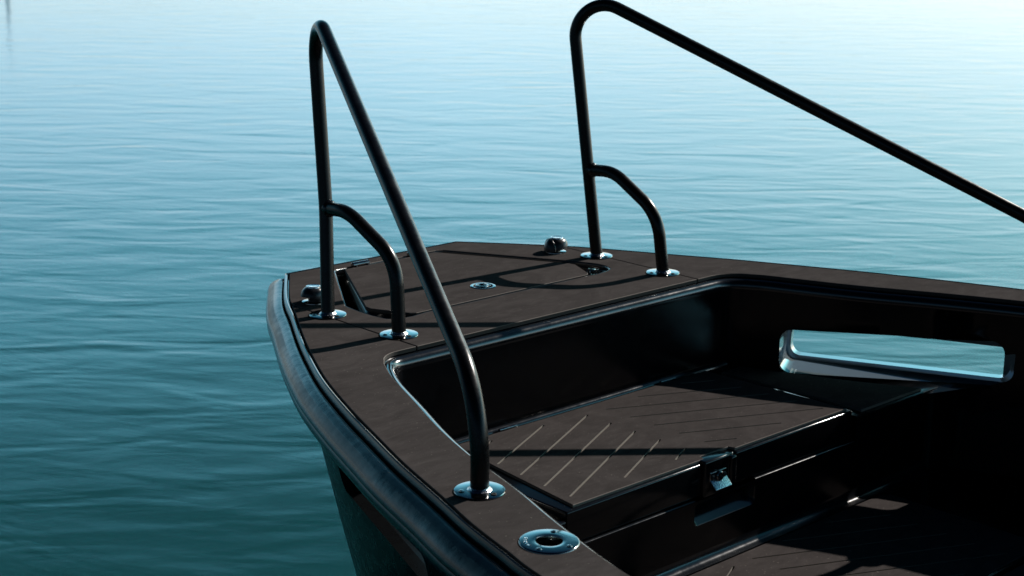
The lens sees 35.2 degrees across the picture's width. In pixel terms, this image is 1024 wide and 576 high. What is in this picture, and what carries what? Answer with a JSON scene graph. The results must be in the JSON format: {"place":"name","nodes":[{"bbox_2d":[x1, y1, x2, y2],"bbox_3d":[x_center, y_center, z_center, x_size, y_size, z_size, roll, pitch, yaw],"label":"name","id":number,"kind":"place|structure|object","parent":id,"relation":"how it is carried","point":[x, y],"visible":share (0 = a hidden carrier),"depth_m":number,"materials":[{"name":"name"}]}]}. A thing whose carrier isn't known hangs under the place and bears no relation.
{"place":"outdoors","nodes":[
{"label":"outdoors","id":0,"kind":"place"},
{"bbox_2d":[0,0,1023,575],"bbox_3d":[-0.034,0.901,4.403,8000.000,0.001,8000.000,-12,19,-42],"label":"water","id":1,"kind":"structure","parent":0,"point":[158,208],"depth_m":10.69,"materials":[{"name":"teal liquid"}]},
{"bbox_2d":[266,0,1023,575],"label":"motor boat","id":2,"kind":"object","parent":1,"relation":"on","point":[554,406],"visible":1,"depth_m":3.93,"materials":[{"name":"black plastic"}]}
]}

